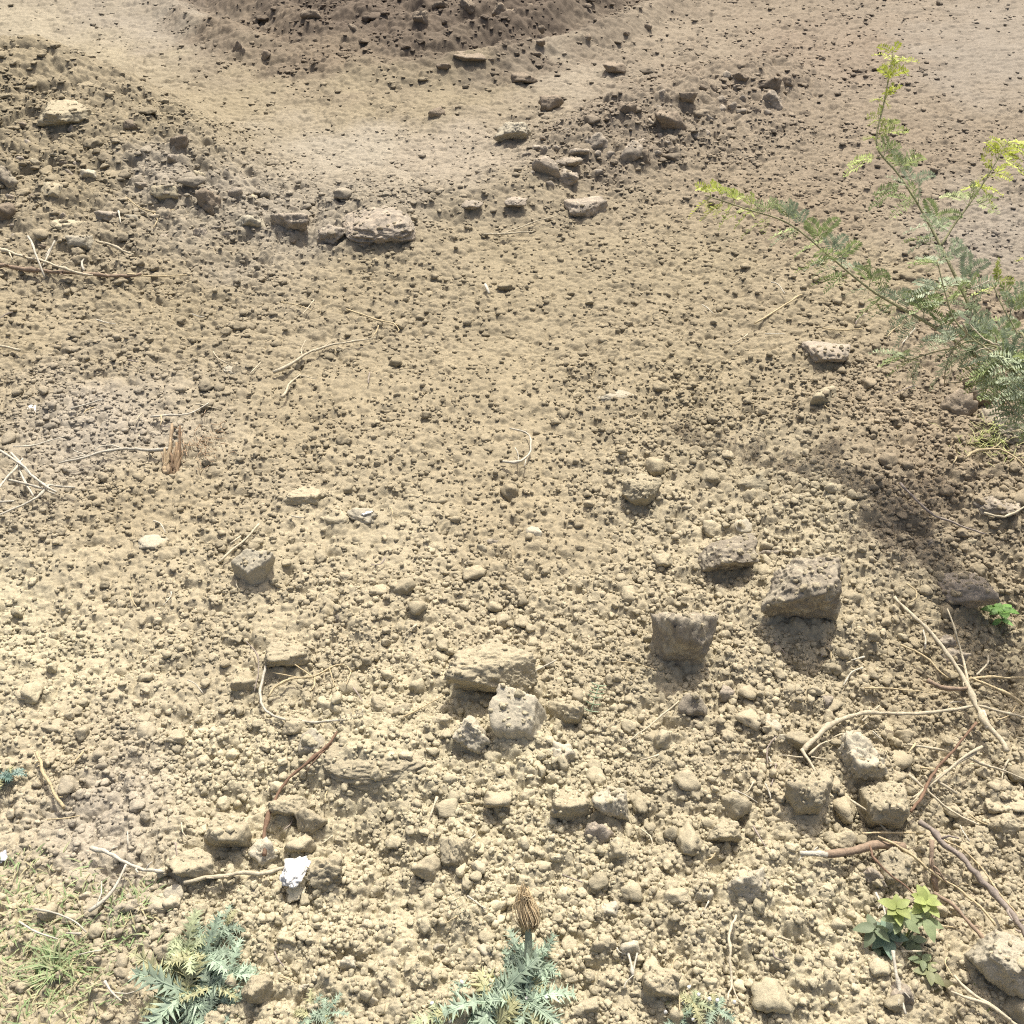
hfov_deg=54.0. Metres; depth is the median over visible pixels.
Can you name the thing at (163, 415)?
straw
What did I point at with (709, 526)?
stone
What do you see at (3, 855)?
blue grey scrap
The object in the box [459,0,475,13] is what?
clod
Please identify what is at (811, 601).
stone
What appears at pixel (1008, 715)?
straw
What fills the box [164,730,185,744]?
clod
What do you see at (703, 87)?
clod
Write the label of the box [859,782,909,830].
clod
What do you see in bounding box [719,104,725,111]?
clod
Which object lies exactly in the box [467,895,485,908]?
straw
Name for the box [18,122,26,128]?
clod
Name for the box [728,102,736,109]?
clod
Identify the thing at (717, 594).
clod
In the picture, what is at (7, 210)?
clod
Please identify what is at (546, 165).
clod
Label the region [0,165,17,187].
stone
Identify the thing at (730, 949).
root
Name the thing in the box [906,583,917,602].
straw
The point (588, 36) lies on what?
clod
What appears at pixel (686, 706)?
stone
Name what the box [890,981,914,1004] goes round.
clod
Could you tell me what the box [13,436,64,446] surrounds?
straw
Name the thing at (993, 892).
stick
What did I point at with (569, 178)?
clod
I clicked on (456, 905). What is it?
pinnate leaf
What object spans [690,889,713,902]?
clod
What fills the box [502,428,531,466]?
root
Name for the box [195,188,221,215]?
clod
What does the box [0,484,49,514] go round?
straw
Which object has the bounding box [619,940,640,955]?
clod
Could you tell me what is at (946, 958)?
straw
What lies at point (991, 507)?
stone
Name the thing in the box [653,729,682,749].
clod
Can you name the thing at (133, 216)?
clod
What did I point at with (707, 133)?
clod
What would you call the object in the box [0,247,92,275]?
branch
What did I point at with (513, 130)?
stone
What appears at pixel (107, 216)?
clod
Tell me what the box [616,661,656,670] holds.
straw
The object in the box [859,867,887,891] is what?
clod
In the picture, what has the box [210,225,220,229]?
clod
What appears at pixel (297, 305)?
straw
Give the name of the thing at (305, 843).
clod
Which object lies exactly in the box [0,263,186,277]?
branch
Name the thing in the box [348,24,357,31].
clod
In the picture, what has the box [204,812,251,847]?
clod
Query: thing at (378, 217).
clod
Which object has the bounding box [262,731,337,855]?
root
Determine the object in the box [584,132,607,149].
clod
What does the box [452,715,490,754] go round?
clod
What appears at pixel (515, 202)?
clod
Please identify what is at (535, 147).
clod
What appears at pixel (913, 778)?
straw
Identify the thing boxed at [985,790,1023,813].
clod
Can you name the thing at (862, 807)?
straw
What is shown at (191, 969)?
thistle
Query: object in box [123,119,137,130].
clod
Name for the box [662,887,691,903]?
clod
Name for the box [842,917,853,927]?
clod
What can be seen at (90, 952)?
straw
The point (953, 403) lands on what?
clod
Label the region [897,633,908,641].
clod
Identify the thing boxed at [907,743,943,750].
straw
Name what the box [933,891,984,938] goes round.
stick
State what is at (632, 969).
root
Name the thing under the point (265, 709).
root
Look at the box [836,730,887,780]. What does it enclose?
clod
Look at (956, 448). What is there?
straw
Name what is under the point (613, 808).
clod
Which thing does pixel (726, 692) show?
clod
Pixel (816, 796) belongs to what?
clod
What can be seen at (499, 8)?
clod
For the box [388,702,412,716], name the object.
clod
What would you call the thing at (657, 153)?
clod
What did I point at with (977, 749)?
straw
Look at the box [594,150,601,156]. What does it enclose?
clod
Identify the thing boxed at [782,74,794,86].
clod
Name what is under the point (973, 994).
straw
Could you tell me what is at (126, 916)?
sparse grass
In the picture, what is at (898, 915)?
broad leaved seedling
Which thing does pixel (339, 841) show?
clod
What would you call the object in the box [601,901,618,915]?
clod
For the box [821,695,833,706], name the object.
clod
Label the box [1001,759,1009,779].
straw
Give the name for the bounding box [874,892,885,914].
stick
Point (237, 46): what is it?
clod
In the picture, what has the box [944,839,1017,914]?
stick
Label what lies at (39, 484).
straw
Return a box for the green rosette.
[980,603,1018,625]
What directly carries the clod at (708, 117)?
on the ground at (135, 24)
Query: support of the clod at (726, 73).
on the ground at (135, 24)
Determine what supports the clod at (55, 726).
on the ground at (135, 24)
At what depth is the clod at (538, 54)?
5.19 m
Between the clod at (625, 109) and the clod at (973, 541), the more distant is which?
the clod at (625, 109)
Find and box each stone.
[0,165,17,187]
[346,507,376,523]
[477,544,486,551]
[487,538,498,543]
[494,122,530,141]
[526,526,541,536]
[647,611,718,666]
[678,692,707,716]
[698,533,758,571]
[702,519,722,537]
[733,519,751,533]
[758,546,778,555]
[761,556,841,620]
[801,341,850,362]
[937,571,1000,608]
[973,496,1020,515]
[980,407,1023,444]
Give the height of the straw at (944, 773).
0.022 m
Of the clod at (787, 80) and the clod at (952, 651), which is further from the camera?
the clod at (787, 80)
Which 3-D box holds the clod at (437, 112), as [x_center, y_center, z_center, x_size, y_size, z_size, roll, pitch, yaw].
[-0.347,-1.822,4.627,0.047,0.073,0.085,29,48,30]
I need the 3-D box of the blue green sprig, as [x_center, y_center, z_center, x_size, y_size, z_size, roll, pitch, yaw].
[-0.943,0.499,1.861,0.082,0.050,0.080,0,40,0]
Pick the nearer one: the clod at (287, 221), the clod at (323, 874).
the clod at (323, 874)
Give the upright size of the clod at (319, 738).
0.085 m
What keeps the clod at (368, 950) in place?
on the ground at (135, 24)
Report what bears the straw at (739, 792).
on the ground at (135, 24)
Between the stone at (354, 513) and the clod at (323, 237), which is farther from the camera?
the clod at (323, 237)
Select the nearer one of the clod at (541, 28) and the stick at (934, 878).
the stick at (934, 878)
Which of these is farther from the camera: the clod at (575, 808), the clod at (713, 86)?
the clod at (713, 86)
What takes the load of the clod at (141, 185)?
on the ground at (135, 24)
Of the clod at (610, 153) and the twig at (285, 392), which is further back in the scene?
the clod at (610, 153)
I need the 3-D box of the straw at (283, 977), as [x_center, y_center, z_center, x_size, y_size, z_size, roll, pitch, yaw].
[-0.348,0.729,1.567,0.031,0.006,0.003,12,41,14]
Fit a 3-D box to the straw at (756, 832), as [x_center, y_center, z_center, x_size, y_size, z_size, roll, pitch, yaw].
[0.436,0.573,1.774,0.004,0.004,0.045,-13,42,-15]
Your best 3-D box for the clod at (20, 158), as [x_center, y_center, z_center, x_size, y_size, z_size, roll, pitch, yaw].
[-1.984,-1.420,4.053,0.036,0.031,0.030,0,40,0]
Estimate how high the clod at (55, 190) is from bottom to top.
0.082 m
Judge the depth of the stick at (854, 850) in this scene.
1.77 m
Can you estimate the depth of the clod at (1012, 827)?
1.89 m
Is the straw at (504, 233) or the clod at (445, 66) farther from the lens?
the clod at (445, 66)
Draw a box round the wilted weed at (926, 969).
[908,954,954,992]
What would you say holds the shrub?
on the ground at (135, 24)
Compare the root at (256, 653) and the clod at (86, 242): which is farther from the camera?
the clod at (86, 242)
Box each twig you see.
[58,445,167,463]
[126,197,174,227]
[272,337,375,373]
[280,374,316,397]
[869,845,912,892]
[899,482,986,534]
[910,721,977,811]
[984,506,1023,517]
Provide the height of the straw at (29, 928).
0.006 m
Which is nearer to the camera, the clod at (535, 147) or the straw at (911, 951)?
the straw at (911, 951)
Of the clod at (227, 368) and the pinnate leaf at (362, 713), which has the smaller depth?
the pinnate leaf at (362, 713)
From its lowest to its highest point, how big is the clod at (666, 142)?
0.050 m
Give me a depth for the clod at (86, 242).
3.53 m
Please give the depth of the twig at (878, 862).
1.73 m
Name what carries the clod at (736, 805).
on the ground at (135, 24)
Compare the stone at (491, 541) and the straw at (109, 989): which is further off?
the stone at (491, 541)
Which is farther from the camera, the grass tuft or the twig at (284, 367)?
the twig at (284, 367)
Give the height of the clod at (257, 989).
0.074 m
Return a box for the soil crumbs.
[0,0,1023,1023]
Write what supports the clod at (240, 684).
on the ground at (135, 24)
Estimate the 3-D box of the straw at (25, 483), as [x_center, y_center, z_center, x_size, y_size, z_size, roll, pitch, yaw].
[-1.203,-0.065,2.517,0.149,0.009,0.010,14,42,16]
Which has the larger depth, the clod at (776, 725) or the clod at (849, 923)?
the clod at (776, 725)
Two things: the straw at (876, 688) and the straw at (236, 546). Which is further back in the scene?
the straw at (236, 546)
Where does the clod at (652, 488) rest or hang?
on the ground at (135, 24)
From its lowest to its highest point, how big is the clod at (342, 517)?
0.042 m
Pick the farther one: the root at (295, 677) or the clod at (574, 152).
the clod at (574, 152)
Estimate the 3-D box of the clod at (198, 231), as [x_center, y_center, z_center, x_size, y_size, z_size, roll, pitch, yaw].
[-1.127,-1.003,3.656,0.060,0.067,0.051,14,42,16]
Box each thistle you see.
[126,904,260,1023]
[408,881,576,1023]
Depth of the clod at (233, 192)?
3.82 m
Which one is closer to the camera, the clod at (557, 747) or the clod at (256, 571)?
the clod at (557, 747)
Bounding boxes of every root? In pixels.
[96,240,133,254]
[246,641,258,691]
[258,665,345,723]
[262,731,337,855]
[268,664,351,696]
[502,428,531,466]
[624,952,637,987]
[671,955,682,1010]
[727,914,742,1006]
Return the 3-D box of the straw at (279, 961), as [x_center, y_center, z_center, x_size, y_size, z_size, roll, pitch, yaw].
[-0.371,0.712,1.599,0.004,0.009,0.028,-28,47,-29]
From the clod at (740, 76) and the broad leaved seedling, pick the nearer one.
the broad leaved seedling
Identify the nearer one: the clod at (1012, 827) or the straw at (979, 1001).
the straw at (979, 1001)
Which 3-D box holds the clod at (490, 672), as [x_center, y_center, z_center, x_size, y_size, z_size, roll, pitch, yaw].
[-0.041,0.332,2.045,0.190,0.140,0.123,0,40,0]
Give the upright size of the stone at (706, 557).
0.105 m
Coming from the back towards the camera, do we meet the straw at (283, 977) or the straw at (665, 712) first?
the straw at (665, 712)
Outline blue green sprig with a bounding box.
[0,765,27,788]
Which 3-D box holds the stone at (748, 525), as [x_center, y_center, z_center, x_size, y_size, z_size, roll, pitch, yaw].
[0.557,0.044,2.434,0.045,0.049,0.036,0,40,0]
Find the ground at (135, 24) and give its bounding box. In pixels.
[0,0,1023,1023]
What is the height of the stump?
0.087 m
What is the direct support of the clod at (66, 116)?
on the ground at (135, 24)
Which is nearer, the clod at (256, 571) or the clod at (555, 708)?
the clod at (555, 708)
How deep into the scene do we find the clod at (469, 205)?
3.74 m
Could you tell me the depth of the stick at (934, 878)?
1.77 m
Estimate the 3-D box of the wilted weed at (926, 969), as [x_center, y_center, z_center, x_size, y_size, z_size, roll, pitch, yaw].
[0.697,0.763,1.657,0.082,0.039,0.060,0,40,0]
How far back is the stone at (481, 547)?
2.37 m
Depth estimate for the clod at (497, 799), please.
1.80 m
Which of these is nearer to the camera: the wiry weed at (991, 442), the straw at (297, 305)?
the wiry weed at (991, 442)
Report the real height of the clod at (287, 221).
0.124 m
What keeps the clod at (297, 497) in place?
on the ground at (135, 24)
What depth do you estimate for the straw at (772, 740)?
1.92 m
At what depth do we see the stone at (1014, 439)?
2.67 m
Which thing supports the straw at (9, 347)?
on the ground at (135, 24)
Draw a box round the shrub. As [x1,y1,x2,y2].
[688,41,1023,441]
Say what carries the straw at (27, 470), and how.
on the ground at (135, 24)
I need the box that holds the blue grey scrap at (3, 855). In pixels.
[0,850,7,862]
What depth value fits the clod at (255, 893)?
1.69 m
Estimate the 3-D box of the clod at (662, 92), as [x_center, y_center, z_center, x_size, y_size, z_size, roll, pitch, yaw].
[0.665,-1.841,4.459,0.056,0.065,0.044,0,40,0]
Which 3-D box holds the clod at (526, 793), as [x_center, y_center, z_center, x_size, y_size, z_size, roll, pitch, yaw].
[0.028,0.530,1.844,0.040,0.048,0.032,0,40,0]
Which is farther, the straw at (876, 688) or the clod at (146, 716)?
the straw at (876, 688)
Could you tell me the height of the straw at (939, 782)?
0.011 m
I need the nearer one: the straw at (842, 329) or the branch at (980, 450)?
the branch at (980, 450)
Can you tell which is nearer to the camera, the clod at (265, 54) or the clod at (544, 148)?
the clod at (544, 148)
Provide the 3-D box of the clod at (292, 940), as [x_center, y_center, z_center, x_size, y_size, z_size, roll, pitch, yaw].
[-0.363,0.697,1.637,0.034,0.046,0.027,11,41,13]
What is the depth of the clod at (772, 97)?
4.63 m
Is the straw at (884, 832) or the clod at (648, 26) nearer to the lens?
the straw at (884, 832)
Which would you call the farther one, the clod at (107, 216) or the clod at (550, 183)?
the clod at (550, 183)
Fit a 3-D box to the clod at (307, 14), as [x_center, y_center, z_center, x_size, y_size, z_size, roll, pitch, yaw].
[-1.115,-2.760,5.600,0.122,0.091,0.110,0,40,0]
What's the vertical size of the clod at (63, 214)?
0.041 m
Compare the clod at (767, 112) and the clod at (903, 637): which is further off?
the clod at (767, 112)
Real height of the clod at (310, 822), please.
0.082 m
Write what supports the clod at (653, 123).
on the ground at (135, 24)
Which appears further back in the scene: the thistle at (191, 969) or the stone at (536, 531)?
the stone at (536, 531)
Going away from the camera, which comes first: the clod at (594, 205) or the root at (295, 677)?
the root at (295, 677)
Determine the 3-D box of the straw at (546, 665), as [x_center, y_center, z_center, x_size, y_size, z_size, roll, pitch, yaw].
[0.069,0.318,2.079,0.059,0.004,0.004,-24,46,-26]
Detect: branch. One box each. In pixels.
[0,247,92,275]
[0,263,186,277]
[777,704,1023,770]
[893,596,1023,752]
[962,446,1023,465]
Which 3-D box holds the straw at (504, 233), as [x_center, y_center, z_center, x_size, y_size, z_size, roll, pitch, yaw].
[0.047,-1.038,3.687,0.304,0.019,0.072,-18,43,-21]
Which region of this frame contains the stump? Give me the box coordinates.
[161,410,236,474]
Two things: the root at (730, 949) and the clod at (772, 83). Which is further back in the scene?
the clod at (772, 83)
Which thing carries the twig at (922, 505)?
on the ground at (135, 24)
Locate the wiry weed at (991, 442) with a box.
[932,414,1023,466]
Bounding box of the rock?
[964,929,1023,998]
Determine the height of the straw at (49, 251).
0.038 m
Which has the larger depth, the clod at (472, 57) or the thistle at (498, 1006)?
the clod at (472, 57)
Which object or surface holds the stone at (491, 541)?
on the ground at (135, 24)
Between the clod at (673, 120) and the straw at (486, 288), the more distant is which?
the clod at (673, 120)
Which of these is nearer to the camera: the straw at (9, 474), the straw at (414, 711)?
the straw at (414, 711)
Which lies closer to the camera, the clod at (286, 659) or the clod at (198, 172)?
the clod at (286, 659)
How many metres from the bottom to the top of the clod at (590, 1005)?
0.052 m
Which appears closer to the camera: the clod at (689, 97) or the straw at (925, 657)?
the straw at (925, 657)
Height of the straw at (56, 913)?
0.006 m
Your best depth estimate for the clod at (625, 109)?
4.27 m
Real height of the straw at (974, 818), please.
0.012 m
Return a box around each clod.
[0,202,15,221]
[5,194,13,199]
[13,690,27,699]
[15,156,23,160]
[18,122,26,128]
[30,158,40,164]
[36,99,93,126]
[40,181,63,197]
[41,718,64,732]
[50,219,85,229]
[59,212,66,218]
[65,235,93,250]
[79,169,96,178]
[93,210,118,221]
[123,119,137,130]
[125,215,138,220]
[134,182,147,189]
[136,712,150,721]
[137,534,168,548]
[150,184,177,200]
[163,884,183,899]
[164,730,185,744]
[164,847,217,879]
[167,154,182,163]
[170,135,188,152]
[193,170,204,176]
[193,228,207,236]
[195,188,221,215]
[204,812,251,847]
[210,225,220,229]
[223,364,234,373]
[227,187,243,198]
[230,677,255,691]
[231,548,275,584]
[232,40,245,52]
[235,215,265,227]
[241,974,273,1004]
[246,887,259,898]
[248,836,277,866]
[261,50,270,60]
[262,641,312,667]
[267,794,310,816]
[270,213,309,231]
[279,935,296,946]
[281,486,321,505]
[281,715,309,735]
[284,833,316,852]
[294,807,327,835]
[297,984,308,993]
[298,727,324,756]
[300,10,321,18]
[305,856,342,892]
[317,224,344,245]
[317,696,340,713]
[322,741,427,790]
[325,510,348,524]
[334,835,342,846]
[338,955,356,969]
[342,205,415,248]
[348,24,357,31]
[362,947,373,955]
[368,996,378,1004]
[369,696,386,711]
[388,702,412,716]
[411,853,441,880]
[412,10,428,24]
[428,107,445,117]
[431,713,453,727]
[432,1,448,8]
[433,943,446,950]
[436,63,450,69]
[439,835,473,866]
[443,638,538,693]
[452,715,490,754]
[453,50,486,60]
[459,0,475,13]
[461,200,482,209]
[477,943,502,956]
[484,790,513,807]
[488,683,546,740]
[492,2,505,16]
[504,196,527,206]
[511,72,537,83]
[519,788,535,801]
[532,145,540,149]
[532,155,560,177]
[533,52,541,56]
[536,39,544,46]
[537,25,544,33]
[538,95,563,110]
[540,145,550,153]
[546,180,554,187]
[548,699,583,724]
[550,741,575,762]
[550,788,592,823]
[555,157,582,166]
[558,168,578,185]
[564,196,607,217]
[569,148,590,156]
[575,997,599,1013]
[584,33,591,40]
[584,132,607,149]
[584,821,613,844]
[589,935,616,952]
[591,786,628,820]
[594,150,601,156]
[594,169,603,176]
[597,390,633,401]
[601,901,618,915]
[603,61,626,72]
[606,150,616,158]
[617,101,636,113]
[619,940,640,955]
[620,140,643,161]
[622,473,661,506]
[628,989,639,997]
[640,149,650,164]
[641,964,679,998]
[644,23,651,29]
[647,118,655,125]
[652,553,673,567]
[653,150,660,156]
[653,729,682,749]
[655,110,686,129]
[658,89,665,98]
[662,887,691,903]
[664,140,672,145]
[680,92,697,103]
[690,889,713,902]
[694,127,709,139]
[699,84,707,90]
[705,114,714,120]
[707,820,741,842]
[710,83,717,90]
[714,592,721,598]
[718,95,726,102]
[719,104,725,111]
[719,685,734,702]
[721,791,751,820]
[723,70,730,78]
[726,867,770,902]
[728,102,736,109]
[732,72,750,81]
[736,108,746,113]
[737,471,769,490]
[739,95,746,100]
[749,106,761,113]
[757,78,781,90]
[762,90,782,110]
[764,109,770,114]
[764,713,781,731]
[764,815,780,822]
[779,734,789,744]
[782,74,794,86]
[783,767,833,814]
[791,493,804,504]
[810,385,836,405]
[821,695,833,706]
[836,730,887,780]
[836,830,856,847]
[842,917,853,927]
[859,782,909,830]
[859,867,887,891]
[875,847,912,884]
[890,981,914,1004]
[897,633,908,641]
[939,634,956,648]
[939,648,970,667]
[940,389,977,415]
[951,900,967,916]
[967,538,977,543]
[969,386,997,406]
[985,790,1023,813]
[987,812,1023,837]
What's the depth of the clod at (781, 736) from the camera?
1.95 m
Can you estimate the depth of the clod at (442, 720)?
1.94 m
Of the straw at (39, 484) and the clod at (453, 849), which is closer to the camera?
the clod at (453, 849)
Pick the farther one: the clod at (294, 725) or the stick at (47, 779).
the clod at (294, 725)
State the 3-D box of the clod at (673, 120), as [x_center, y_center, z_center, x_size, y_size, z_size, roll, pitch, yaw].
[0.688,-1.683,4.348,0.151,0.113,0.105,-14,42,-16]
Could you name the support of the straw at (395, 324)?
on the ground at (135, 24)
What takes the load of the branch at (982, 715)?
on the ground at (135, 24)
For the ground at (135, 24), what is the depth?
2.89 m
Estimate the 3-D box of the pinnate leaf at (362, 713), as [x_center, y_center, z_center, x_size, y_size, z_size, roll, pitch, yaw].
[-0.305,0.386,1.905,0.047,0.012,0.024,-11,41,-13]
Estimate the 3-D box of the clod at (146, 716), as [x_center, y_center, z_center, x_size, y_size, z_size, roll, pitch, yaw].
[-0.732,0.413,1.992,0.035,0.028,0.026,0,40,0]
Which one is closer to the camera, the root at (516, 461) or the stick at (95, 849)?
the stick at (95, 849)
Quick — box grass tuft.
[1,920,105,1002]
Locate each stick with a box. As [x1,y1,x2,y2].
[34,751,64,808]
[89,845,164,873]
[183,866,283,884]
[798,840,906,860]
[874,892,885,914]
[878,836,995,925]
[891,950,909,1013]
[918,819,1023,936]
[929,840,946,891]
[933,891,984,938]
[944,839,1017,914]
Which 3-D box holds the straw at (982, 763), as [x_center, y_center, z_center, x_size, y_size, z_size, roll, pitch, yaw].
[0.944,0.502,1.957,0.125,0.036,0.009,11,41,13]
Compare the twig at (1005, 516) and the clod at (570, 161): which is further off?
the clod at (570, 161)
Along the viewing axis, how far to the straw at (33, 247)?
3.42 m
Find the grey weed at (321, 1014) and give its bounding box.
[292,988,349,1023]
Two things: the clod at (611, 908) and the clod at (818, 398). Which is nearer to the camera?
the clod at (611, 908)
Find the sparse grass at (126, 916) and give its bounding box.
[0,840,204,1023]
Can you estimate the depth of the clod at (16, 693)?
2.02 m
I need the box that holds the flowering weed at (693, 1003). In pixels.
[664,985,735,1023]
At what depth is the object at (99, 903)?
1.67 m
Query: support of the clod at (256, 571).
on the ground at (135, 24)
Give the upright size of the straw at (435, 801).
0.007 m
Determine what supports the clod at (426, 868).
on the ground at (135, 24)
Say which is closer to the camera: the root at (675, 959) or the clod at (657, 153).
the root at (675, 959)
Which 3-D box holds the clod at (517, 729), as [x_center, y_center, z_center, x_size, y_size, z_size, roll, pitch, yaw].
[0.011,0.411,1.942,0.114,0.154,0.092,0,40,0]
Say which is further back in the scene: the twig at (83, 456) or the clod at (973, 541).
the twig at (83, 456)
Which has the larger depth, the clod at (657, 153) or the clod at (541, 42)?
the clod at (541, 42)
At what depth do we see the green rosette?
2.33 m
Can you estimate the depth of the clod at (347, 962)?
1.59 m
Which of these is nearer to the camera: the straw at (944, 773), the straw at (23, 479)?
the straw at (944, 773)
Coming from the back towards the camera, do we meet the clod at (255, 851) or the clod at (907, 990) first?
the clod at (255, 851)
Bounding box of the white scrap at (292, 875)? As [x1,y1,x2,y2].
[279,856,310,902]
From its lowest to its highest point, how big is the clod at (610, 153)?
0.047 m
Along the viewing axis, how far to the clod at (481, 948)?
1.60 m
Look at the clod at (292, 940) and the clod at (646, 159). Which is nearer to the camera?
the clod at (292, 940)
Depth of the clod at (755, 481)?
2.53 m
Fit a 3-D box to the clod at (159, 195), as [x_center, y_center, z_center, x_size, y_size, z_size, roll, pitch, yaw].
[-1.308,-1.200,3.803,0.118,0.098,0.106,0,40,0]
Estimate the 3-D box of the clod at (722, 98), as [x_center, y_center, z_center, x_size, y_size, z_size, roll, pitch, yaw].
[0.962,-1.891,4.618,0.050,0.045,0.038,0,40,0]
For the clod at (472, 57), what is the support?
on the ground at (135, 24)
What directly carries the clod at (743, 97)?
on the ground at (135, 24)
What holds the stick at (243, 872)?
on the ground at (135, 24)
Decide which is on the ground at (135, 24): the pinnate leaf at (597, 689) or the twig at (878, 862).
the pinnate leaf at (597, 689)
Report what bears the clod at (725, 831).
on the ground at (135, 24)
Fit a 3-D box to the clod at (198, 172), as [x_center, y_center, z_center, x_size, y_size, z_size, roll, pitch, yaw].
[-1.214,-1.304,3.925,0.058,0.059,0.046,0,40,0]
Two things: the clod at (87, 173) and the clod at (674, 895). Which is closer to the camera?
the clod at (674, 895)
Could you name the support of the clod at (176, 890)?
on the ground at (135, 24)
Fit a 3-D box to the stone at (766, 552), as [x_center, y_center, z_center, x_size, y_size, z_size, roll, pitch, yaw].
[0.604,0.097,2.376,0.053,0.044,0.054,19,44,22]
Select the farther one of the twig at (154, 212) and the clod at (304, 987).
the twig at (154, 212)
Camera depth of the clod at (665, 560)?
2.33 m
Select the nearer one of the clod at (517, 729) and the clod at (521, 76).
the clod at (517, 729)
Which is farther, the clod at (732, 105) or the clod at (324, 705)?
the clod at (732, 105)
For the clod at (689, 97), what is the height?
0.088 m
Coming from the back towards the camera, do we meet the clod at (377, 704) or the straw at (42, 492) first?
the straw at (42, 492)
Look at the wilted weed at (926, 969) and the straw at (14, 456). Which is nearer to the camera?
the wilted weed at (926, 969)
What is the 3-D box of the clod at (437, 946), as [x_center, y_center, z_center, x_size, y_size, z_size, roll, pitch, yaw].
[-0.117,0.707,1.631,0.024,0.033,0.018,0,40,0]
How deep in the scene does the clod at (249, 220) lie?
3.70 m
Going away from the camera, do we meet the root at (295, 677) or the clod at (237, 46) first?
the root at (295, 677)
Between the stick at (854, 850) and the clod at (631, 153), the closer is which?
the stick at (854, 850)
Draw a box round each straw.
[0,345,20,351]
[0,449,56,492]
[0,458,23,487]
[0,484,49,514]
[7,479,55,494]
[10,452,45,484]
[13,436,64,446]
[16,463,33,496]
[18,921,57,939]
[27,235,44,277]
[34,908,86,932]
[38,483,74,487]
[42,240,55,265]
[47,815,79,820]
[66,932,81,934]
[70,751,83,767]
[71,399,101,409]
[79,950,101,954]
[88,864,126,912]
[103,980,143,1000]
[150,402,208,417]
[219,523,259,562]
[274,951,283,966]
[280,976,297,983]
[281,301,314,311]
[346,308,398,332]
[403,695,444,717]
[430,796,438,816]
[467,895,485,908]
[484,216,555,234]
[484,283,489,293]
[536,659,556,670]
[562,874,581,882]
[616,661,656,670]
[625,700,679,743]
[641,746,673,760]
[641,828,652,844]
[733,789,757,802]
[753,825,765,845]
[754,294,802,323]
[766,736,776,763]
[822,328,862,330]
[843,667,862,684]
[850,799,887,830]
[862,831,924,833]
[865,687,929,693]
[900,644,948,677]
[901,950,924,952]
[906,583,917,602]
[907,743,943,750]
[908,774,978,824]
[911,752,976,803]
[912,745,982,798]
[922,629,926,648]
[936,780,956,794]
[944,957,953,977]
[951,991,1016,1023]
[953,444,957,462]
[953,974,1011,1021]
[968,757,1023,779]
[969,813,987,824]
[997,704,1016,719]
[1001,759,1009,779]
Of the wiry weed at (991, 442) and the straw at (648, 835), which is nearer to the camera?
the straw at (648, 835)
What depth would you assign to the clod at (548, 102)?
4.65 m
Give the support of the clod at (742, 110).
on the ground at (135, 24)
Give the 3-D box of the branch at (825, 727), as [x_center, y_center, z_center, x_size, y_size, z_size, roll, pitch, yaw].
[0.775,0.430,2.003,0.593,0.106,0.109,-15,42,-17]
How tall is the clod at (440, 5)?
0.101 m
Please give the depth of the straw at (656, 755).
1.90 m
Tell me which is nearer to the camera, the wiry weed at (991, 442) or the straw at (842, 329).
the wiry weed at (991, 442)
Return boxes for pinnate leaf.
[338,709,363,722]
[445,889,468,920]
[584,682,606,711]
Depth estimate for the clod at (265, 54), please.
5.24 m
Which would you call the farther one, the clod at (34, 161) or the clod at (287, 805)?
the clod at (34, 161)
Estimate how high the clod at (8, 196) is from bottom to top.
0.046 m
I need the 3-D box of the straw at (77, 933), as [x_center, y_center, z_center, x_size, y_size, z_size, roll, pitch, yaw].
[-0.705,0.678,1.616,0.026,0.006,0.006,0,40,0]
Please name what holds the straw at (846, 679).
on the ground at (135, 24)
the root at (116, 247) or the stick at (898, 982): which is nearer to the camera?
the stick at (898, 982)
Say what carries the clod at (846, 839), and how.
on the ground at (135, 24)
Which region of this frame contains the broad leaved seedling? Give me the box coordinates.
[853,884,943,959]
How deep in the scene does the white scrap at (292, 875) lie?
1.70 m
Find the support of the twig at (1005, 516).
on the ground at (135, 24)
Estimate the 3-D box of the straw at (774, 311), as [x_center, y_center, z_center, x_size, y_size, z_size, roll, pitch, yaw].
[0.851,-0.649,3.197,0.265,0.012,0.009,-33,50,-33]
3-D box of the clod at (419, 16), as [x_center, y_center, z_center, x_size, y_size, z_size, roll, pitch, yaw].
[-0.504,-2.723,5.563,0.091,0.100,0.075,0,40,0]
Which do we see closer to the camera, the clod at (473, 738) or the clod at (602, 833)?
the clod at (602, 833)
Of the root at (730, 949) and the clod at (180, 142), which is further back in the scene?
the clod at (180, 142)
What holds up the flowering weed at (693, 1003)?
on the ground at (135, 24)
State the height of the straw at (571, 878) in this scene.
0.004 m
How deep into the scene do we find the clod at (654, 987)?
1.54 m
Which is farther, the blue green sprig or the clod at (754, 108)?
the clod at (754, 108)
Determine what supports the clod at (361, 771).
on the ground at (135, 24)
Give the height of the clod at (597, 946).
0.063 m
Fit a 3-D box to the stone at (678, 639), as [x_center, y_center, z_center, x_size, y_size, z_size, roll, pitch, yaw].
[0.351,0.267,2.092,0.130,0.216,0.117,21,44,23]
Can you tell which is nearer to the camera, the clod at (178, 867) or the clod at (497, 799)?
the clod at (178, 867)
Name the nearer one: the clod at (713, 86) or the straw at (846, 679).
the straw at (846, 679)
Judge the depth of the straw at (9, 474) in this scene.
2.54 m
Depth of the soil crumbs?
2.16 m
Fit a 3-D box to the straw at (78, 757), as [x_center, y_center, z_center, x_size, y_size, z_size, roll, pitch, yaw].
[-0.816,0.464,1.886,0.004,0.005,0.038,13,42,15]
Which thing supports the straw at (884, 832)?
on the ground at (135, 24)
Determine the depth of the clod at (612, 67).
5.08 m
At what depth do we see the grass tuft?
1.60 m
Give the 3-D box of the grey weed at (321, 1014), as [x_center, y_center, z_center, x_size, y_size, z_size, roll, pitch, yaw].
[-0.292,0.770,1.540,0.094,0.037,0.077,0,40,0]

